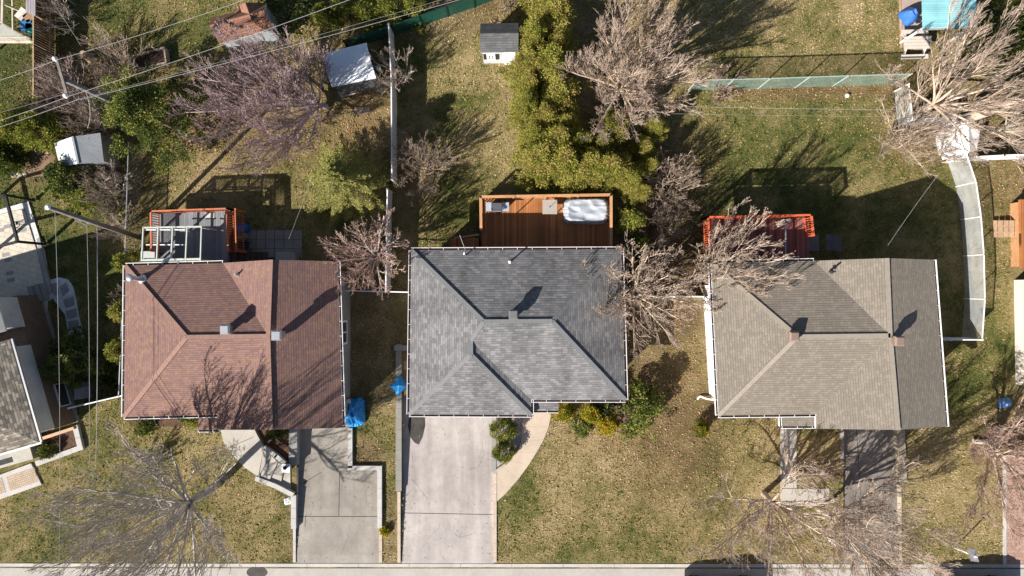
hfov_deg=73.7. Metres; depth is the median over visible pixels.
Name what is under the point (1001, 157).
vinyl fence
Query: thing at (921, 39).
picnic table
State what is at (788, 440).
side walk
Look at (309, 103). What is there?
bare tree
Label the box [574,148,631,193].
cedar tree
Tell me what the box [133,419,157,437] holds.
ground plant
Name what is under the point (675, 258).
bare shrub
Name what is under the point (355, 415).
tarp cover
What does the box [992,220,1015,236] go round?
garden steps
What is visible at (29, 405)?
house
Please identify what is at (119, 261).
cedar
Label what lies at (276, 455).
retaining wall
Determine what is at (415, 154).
bare shrub
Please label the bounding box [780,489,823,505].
side walk
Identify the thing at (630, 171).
cedar tree
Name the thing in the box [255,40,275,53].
ground plant
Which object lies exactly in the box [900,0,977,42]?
canopy
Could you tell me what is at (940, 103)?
bare tree
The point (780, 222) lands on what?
folded chair
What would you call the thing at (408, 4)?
cedar
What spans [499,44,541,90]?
cedar tree
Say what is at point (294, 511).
retaining wall
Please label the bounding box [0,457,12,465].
doormat
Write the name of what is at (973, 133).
tool shed
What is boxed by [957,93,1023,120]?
bare tree
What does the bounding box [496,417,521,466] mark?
pebble bed
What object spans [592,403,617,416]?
cedar
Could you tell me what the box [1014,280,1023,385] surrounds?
house
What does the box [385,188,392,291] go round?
vinyl fence
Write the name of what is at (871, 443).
driveway worn
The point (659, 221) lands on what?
bare shrub
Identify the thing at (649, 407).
juniper
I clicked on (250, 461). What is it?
front walk
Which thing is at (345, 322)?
window
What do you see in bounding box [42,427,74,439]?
garden wall
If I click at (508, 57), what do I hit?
door
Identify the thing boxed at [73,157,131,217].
bare shrub
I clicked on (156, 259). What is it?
pergola
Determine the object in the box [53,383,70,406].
window
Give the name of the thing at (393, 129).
vinyl fence
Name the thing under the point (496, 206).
barbecue
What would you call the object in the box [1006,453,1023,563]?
brick driveway
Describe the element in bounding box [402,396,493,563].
pale driveway
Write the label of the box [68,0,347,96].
power line
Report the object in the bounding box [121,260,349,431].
house
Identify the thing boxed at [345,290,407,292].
vinyl fence
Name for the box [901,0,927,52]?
terrace
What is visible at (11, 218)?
pergola
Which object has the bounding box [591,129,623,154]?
cedar tree
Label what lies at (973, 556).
yard sign
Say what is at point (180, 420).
ground plant
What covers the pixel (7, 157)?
cedar
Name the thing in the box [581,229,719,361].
bare tree
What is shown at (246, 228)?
barrel
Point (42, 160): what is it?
rock garden soil
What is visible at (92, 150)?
metal shed
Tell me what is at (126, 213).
chain link fence
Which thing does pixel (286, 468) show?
gate pier
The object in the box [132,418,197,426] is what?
wall bed
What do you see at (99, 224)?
utility pole
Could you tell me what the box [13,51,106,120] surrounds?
bare shrub
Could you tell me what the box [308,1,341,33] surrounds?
cedar
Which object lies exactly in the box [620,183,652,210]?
cedar tree
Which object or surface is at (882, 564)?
bare tree
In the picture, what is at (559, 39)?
cedar tree
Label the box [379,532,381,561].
driveway kerb
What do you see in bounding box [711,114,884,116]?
power line
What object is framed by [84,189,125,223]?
juniper
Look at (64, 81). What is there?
utility pole
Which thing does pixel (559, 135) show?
cedar tree
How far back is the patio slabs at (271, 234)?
39.95 m
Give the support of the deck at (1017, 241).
on the ground at (370, 340)
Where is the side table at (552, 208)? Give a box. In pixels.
[543,200,556,214]
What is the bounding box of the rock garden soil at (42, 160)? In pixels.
[13,149,55,177]
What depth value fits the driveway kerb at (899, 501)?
39.94 m
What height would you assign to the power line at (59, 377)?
0.396 m
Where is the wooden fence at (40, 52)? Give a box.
[32,0,55,103]
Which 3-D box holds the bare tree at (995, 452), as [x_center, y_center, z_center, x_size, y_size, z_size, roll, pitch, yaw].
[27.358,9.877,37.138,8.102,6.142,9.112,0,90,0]
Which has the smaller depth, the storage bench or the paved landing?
the storage bench
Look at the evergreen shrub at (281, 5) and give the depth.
38.56 m
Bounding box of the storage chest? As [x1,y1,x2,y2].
[275,252,298,259]
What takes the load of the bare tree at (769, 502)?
on the ground at (370, 340)
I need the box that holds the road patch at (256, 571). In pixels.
[246,567,267,575]
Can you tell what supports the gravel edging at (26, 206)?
on the ground at (370, 340)
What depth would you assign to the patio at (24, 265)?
39.84 m
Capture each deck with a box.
[149,208,267,264]
[450,193,612,246]
[697,214,841,265]
[1010,199,1023,267]
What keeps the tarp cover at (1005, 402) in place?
on the ground at (370, 340)
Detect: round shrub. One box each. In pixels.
[36,441,58,460]
[489,417,517,442]
[491,440,515,464]
[691,418,709,438]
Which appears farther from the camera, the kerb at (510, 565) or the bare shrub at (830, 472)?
the kerb at (510, 565)
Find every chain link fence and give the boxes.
[118,142,141,396]
[688,73,912,90]
[894,83,912,125]
[946,153,985,338]
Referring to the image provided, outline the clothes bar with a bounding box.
[780,223,785,255]
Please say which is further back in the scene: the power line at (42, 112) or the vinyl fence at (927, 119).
the vinyl fence at (927, 119)
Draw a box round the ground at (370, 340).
[0,0,1023,568]
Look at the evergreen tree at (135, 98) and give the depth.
36.66 m
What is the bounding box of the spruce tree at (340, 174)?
[303,135,402,235]
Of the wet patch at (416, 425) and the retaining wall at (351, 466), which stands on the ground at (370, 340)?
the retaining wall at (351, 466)
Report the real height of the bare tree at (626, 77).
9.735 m
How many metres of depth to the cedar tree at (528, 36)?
36.85 m
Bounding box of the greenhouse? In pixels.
[0,0,45,49]
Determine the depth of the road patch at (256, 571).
39.98 m
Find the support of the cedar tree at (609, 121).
on the ground at (370, 340)
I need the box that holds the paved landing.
[0,463,41,498]
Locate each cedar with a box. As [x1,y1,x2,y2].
[0,101,46,156]
[0,122,30,163]
[0,142,35,181]
[11,105,72,154]
[41,119,86,154]
[98,361,121,390]
[103,335,121,365]
[106,297,121,322]
[110,249,140,272]
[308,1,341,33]
[328,0,358,27]
[351,0,384,33]
[373,0,413,28]
[399,0,432,33]
[550,403,579,422]
[578,403,601,423]
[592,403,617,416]
[592,408,622,436]
[613,204,647,237]
[625,231,652,259]
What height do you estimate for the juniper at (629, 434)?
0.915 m
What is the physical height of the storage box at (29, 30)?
0.600 m
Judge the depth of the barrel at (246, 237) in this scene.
39.27 m
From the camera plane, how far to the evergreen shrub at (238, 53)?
39.33 m
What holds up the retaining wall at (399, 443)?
on the ground at (370, 340)
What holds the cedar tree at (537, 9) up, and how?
on the ground at (370, 340)
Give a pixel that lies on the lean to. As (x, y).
(30, 8)
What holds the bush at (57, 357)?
on the gravel path at (81, 393)
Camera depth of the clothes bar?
37.07 m
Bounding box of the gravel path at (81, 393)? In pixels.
[50,277,91,399]
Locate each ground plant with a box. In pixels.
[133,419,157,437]
[177,418,195,426]
[184,418,197,428]
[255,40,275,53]
[264,429,288,440]
[379,524,390,537]
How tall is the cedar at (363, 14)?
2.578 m
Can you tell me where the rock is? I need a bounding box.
[110,171,121,184]
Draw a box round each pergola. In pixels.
[0,194,46,247]
[141,226,217,261]
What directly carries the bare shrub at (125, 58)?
on the ground at (370, 340)
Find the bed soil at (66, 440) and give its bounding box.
[37,430,76,458]
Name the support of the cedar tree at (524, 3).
on the ground at (370, 340)
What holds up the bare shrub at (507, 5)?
on the ground at (370, 340)
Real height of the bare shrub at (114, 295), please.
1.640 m
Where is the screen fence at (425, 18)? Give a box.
[342,0,491,46]
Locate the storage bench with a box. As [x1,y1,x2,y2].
[143,251,158,257]
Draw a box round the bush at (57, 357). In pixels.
[38,325,120,388]
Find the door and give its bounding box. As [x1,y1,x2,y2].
[504,53,514,64]
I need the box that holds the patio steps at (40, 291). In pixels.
[27,283,49,300]
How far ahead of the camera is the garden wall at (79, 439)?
39.76 m
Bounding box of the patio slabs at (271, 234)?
[238,230,301,256]
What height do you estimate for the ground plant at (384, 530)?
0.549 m
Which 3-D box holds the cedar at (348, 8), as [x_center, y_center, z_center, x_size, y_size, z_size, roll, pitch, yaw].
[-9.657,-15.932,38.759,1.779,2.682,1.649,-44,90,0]
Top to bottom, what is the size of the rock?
0.383 m
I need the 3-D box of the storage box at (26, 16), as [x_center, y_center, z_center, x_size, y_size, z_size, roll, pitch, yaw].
[-27.844,-15.688,39.680,0.660,0.600,0.500,-34,90,0]
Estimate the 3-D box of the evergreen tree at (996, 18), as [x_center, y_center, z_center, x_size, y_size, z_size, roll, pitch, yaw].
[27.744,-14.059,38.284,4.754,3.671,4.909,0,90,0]
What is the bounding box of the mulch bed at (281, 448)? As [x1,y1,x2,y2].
[259,429,288,462]
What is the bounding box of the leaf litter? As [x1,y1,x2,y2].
[297,418,896,558]
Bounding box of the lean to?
[26,0,60,29]
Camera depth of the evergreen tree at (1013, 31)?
38.82 m
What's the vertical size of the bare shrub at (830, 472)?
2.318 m
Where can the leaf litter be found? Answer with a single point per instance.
(492, 492)
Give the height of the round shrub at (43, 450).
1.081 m
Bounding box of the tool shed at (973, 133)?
[936,116,979,159]
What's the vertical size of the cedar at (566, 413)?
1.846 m
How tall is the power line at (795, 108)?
0.115 m
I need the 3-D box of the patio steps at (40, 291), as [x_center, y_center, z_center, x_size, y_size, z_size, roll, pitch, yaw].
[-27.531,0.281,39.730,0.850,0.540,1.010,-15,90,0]
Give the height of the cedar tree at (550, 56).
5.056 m
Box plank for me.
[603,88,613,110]
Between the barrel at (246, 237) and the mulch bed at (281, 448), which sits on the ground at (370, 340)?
the mulch bed at (281, 448)
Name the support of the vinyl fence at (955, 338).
on the ground at (370, 340)
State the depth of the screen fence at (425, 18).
39.20 m
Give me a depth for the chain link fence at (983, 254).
38.24 m
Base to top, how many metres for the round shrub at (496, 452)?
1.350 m
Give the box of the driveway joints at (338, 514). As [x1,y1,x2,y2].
[298,472,376,561]
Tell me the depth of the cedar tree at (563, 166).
36.74 m
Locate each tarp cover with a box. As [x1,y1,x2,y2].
[346,397,365,426]
[390,375,406,395]
[562,198,609,224]
[898,7,918,25]
[997,397,1011,407]
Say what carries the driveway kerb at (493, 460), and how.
on the ground at (370, 340)
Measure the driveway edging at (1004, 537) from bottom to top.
0.150 m
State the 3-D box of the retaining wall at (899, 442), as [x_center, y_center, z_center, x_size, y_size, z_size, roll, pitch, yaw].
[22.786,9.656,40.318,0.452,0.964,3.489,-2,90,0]
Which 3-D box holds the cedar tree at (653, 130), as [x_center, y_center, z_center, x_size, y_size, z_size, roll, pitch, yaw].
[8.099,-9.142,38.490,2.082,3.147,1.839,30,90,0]
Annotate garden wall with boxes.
[35,424,85,465]
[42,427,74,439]
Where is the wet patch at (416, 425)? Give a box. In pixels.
[408,417,424,444]
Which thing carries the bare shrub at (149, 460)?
on the ground at (370, 340)
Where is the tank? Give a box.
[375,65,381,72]
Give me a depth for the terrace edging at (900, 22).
39.94 m
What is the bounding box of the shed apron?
[337,91,361,97]
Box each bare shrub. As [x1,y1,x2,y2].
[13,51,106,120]
[25,0,79,35]
[49,89,114,142]
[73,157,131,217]
[74,16,155,95]
[89,199,135,243]
[106,280,122,308]
[139,442,170,470]
[370,45,416,98]
[387,126,459,206]
[492,0,516,22]
[613,396,639,430]
[630,188,694,246]
[641,147,708,215]
[645,235,696,292]
[709,63,745,106]
[789,448,844,495]
[871,76,973,177]
[937,137,981,167]
[1008,136,1023,179]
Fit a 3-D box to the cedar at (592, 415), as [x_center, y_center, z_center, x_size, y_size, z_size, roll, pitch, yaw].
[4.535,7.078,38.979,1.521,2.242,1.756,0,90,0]
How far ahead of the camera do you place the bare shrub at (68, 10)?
38.58 m
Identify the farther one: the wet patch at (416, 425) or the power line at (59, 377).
the wet patch at (416, 425)
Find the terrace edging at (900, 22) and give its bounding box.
[899,0,901,47]
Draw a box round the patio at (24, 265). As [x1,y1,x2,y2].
[0,209,47,308]
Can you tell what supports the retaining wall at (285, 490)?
on the ground at (370, 340)
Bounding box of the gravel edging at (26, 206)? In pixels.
[0,201,52,301]
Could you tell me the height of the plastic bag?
0.171 m
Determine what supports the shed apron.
on the ground at (370, 340)
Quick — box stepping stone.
[352,106,369,114]
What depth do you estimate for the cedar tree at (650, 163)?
37.81 m
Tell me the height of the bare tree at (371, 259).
5.572 m
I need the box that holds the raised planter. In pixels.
[132,46,170,72]
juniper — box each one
[40,153,111,208]
[65,181,115,213]
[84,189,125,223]
[567,413,592,438]
[613,378,668,440]
[614,413,647,442]
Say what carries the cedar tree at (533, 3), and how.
on the ground at (370, 340)
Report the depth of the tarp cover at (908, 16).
39.52 m
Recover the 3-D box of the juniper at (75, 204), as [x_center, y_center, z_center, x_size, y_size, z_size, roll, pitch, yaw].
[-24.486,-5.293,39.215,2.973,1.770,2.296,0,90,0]
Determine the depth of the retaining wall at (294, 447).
39.84 m
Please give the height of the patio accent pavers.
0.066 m
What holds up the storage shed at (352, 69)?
on the ground at (370, 340)
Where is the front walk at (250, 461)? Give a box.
[221,430,264,476]
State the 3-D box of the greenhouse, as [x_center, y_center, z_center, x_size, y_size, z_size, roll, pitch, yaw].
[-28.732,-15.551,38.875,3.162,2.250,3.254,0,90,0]
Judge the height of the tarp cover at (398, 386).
1.000 m
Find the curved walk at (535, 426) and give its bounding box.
[493,413,550,500]
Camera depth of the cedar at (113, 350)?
37.92 m
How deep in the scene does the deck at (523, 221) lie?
39.10 m
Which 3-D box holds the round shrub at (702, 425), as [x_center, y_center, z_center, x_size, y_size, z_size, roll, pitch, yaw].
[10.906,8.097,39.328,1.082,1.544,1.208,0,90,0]
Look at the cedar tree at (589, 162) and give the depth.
36.96 m
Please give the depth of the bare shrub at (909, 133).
38.09 m
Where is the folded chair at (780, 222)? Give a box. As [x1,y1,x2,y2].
[775,218,790,226]
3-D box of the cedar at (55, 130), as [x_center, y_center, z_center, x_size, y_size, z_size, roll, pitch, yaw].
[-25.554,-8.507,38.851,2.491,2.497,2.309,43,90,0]
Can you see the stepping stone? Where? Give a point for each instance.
(361, 110)
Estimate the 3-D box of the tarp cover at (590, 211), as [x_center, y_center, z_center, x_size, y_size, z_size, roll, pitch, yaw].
[4.252,-4.381,38.741,2.800,0.678,1.573,0,90,0]
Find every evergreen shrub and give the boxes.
[229,43,249,58]
[258,0,329,37]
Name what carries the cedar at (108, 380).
on the ground at (370, 340)
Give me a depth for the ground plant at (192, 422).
39.64 m
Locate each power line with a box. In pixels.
[0,96,67,120]
[1,99,77,126]
[55,219,59,558]
[57,0,242,59]
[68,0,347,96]
[80,0,438,98]
[80,0,457,99]
[87,240,89,574]
[92,234,97,574]
[687,106,875,109]
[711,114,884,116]
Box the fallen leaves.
[1,0,1023,562]
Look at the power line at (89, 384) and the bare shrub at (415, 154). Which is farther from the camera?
the bare shrub at (415, 154)
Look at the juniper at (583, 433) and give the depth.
39.46 m
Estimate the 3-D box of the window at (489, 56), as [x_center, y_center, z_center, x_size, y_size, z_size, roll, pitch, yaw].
[-1.191,-13.144,38.775,0.495,0.840,0.150,0,90,0]
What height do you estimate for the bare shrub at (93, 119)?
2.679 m
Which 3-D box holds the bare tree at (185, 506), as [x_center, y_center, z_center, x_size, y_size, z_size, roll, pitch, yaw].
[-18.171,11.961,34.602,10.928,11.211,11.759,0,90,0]
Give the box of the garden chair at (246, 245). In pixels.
[238,241,251,249]
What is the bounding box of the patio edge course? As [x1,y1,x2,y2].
[36,238,52,294]
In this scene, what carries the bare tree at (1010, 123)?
on the ground at (370, 340)
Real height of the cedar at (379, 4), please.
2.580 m
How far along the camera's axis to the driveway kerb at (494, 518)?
39.93 m
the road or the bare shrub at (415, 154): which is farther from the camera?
the road
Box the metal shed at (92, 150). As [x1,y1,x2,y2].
[55,133,120,169]
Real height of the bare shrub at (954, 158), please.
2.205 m
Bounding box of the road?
[0,568,1023,575]
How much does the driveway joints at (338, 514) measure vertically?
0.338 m
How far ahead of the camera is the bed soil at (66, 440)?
39.86 m
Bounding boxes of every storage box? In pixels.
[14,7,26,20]
[19,19,32,33]
[22,13,39,21]
[25,23,42,35]
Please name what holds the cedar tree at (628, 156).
on the ground at (370, 340)
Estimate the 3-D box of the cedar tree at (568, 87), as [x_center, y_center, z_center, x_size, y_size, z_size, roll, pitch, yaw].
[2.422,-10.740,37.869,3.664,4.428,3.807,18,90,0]
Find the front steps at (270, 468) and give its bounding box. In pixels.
[258,449,298,492]
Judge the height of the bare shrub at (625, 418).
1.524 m
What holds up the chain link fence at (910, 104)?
on the ground at (370, 340)
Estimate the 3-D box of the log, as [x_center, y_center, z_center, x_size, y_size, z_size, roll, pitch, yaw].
[27.657,8.981,39.845,1.450,0.310,0.311,3,90,0]
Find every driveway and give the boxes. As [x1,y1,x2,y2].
[296,425,381,563]
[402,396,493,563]
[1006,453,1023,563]
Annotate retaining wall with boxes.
[254,476,294,496]
[263,445,287,463]
[289,429,300,465]
[291,493,297,528]
[348,427,381,527]
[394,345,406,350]
[396,344,402,490]
[840,429,843,458]
[893,429,906,482]
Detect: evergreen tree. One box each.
[90,61,215,176]
[955,1,1023,78]
[988,0,1023,41]
[995,67,1023,118]
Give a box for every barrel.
[237,223,249,232]
[237,232,249,241]
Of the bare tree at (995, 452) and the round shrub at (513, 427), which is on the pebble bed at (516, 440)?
the round shrub at (513, 427)
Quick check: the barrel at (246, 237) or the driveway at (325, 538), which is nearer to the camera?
the barrel at (246, 237)
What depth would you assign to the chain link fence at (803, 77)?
37.98 m
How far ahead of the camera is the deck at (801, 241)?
37.80 m
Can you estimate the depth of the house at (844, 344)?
35.37 m
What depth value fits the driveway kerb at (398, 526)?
39.90 m
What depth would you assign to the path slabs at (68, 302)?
39.95 m
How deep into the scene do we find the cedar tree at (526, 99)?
37.30 m
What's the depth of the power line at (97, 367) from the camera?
34.07 m
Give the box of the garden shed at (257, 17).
[209,3,282,52]
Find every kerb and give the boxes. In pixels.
[0,563,1023,567]
[293,529,295,561]
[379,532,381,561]
[397,489,402,562]
[491,417,495,471]
[493,473,496,562]
[897,485,901,559]
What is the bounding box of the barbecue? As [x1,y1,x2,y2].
[485,202,508,211]
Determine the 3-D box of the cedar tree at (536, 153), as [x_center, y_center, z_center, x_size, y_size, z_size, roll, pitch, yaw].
[1.512,-7.181,37.667,3.717,4.849,3.630,-19,90,0]
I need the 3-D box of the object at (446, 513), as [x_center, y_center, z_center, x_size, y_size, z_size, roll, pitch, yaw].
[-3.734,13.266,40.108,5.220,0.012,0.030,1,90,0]
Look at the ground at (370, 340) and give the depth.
40.00 m
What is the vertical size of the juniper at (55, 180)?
2.956 m
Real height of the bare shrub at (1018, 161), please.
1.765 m
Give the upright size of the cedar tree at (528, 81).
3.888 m
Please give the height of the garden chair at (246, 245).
0.900 m
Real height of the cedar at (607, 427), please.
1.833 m
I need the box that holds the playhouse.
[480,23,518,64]
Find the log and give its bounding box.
[972,439,990,444]
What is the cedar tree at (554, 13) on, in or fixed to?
on the ground at (370, 340)
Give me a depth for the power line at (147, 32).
31.88 m
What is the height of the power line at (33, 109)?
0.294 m
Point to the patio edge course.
(46, 275)
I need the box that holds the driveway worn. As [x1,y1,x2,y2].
[843,429,898,563]
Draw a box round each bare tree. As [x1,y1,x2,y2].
[7,418,245,575]
[164,16,334,177]
[316,207,408,298]
[553,0,724,143]
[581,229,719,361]
[682,449,875,575]
[689,196,806,310]
[816,454,969,575]
[875,0,1023,165]
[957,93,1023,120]
[960,395,1023,555]
[985,74,1023,153]
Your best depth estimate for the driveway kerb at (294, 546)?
39.94 m
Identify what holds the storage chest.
on the patio slabs at (271, 234)
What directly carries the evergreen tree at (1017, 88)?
on the ground at (370, 340)
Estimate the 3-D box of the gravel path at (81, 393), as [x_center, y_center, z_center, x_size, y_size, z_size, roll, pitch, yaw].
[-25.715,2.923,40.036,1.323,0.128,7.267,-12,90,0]
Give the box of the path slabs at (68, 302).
[51,283,87,387]
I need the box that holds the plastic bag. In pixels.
[284,497,290,504]
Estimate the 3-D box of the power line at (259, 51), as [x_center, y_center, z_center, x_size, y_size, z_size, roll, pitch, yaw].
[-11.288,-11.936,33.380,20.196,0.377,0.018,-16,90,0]
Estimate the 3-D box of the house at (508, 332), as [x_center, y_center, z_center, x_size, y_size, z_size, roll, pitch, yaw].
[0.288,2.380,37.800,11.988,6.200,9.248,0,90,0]
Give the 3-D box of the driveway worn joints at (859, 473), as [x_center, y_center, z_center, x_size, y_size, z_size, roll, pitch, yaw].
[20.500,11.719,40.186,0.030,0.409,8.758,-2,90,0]
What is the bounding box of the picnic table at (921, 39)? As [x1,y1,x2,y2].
[901,29,930,59]
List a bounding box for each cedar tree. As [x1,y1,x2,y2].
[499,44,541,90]
[503,0,534,11]
[505,89,544,131]
[505,134,572,190]
[508,71,542,117]
[514,118,547,152]
[515,43,572,102]
[518,15,553,51]
[519,0,580,56]
[520,7,549,30]
[525,0,555,25]
[525,99,559,131]
[529,68,591,126]
[534,120,576,167]
[537,140,583,199]
[539,28,575,68]
[549,110,582,136]
[555,145,607,192]
[566,127,596,155]
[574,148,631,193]
[584,106,632,153]
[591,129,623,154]
[604,160,646,197]
[614,150,635,165]
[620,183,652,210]
[623,130,656,165]
[636,114,669,148]
[637,155,660,182]
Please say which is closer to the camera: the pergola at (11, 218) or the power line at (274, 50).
the power line at (274, 50)
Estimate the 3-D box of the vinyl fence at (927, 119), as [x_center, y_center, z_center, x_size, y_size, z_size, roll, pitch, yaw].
[23.973,-9.188,39.220,2.804,1.560,1.125,0,90,0]
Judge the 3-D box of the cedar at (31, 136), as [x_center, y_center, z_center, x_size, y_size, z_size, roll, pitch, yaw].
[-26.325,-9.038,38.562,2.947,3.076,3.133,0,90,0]
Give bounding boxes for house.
[0,295,79,467]
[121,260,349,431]
[407,247,627,417]
[697,258,948,429]
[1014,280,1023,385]
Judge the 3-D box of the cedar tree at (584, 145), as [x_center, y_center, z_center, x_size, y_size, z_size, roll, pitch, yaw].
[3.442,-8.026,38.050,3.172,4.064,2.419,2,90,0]
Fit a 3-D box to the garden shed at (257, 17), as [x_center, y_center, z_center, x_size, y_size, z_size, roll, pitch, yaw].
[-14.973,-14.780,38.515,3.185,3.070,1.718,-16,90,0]
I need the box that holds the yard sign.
[955,547,978,561]
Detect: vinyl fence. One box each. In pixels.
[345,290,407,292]
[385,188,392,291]
[387,23,397,183]
[901,116,956,128]
[942,337,983,340]
[946,154,1023,162]
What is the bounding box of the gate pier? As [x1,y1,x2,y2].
[281,463,291,472]
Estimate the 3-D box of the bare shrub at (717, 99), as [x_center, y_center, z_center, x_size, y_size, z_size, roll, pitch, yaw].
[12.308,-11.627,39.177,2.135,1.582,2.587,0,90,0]
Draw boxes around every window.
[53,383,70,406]
[343,320,347,344]
[486,54,495,59]
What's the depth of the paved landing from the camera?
39.89 m
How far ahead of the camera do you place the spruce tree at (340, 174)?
37.57 m
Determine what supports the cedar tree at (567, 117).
on the ground at (370, 340)
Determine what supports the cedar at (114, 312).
on the ground at (370, 340)
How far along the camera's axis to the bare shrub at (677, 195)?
38.16 m
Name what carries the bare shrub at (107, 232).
on the ground at (370, 340)
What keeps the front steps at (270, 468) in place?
on the ground at (370, 340)
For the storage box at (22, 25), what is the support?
on the ground at (370, 340)
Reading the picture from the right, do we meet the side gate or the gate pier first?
the gate pier
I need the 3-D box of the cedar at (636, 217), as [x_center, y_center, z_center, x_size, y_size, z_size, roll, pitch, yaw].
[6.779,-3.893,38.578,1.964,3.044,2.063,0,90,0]
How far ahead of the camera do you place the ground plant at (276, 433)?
39.75 m
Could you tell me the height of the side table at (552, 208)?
0.720 m
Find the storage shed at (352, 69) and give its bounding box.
[323,43,380,94]
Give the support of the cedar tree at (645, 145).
on the ground at (370, 340)
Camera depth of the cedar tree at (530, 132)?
37.69 m
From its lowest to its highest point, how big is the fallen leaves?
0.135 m
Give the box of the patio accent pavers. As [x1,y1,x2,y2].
[0,220,26,282]
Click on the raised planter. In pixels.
(158, 57)
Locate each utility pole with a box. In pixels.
[45,205,141,239]
[52,56,154,122]
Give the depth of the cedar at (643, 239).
38.48 m
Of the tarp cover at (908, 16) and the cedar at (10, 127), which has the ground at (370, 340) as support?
the cedar at (10, 127)
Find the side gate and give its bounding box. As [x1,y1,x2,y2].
[67,395,120,408]
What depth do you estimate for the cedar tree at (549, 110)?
37.28 m
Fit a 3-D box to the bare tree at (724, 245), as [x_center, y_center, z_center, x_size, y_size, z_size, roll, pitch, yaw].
[11.985,-1.849,36.746,5.339,6.915,5.430,-16,90,0]
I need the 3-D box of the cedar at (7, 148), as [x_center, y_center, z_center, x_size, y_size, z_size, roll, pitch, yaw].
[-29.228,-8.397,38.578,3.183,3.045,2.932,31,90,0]
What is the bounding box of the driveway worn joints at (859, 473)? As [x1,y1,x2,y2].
[856,429,864,552]
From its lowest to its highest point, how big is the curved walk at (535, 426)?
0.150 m
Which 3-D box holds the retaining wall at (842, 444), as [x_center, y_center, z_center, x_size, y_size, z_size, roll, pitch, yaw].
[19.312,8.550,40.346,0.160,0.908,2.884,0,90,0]
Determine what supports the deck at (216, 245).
on the ground at (370, 340)
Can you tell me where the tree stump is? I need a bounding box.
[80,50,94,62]
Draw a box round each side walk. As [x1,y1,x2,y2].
[780,426,796,487]
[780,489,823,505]
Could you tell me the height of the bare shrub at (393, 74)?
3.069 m
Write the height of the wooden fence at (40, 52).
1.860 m
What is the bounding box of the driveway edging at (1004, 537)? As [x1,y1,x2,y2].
[1003,458,1005,564]

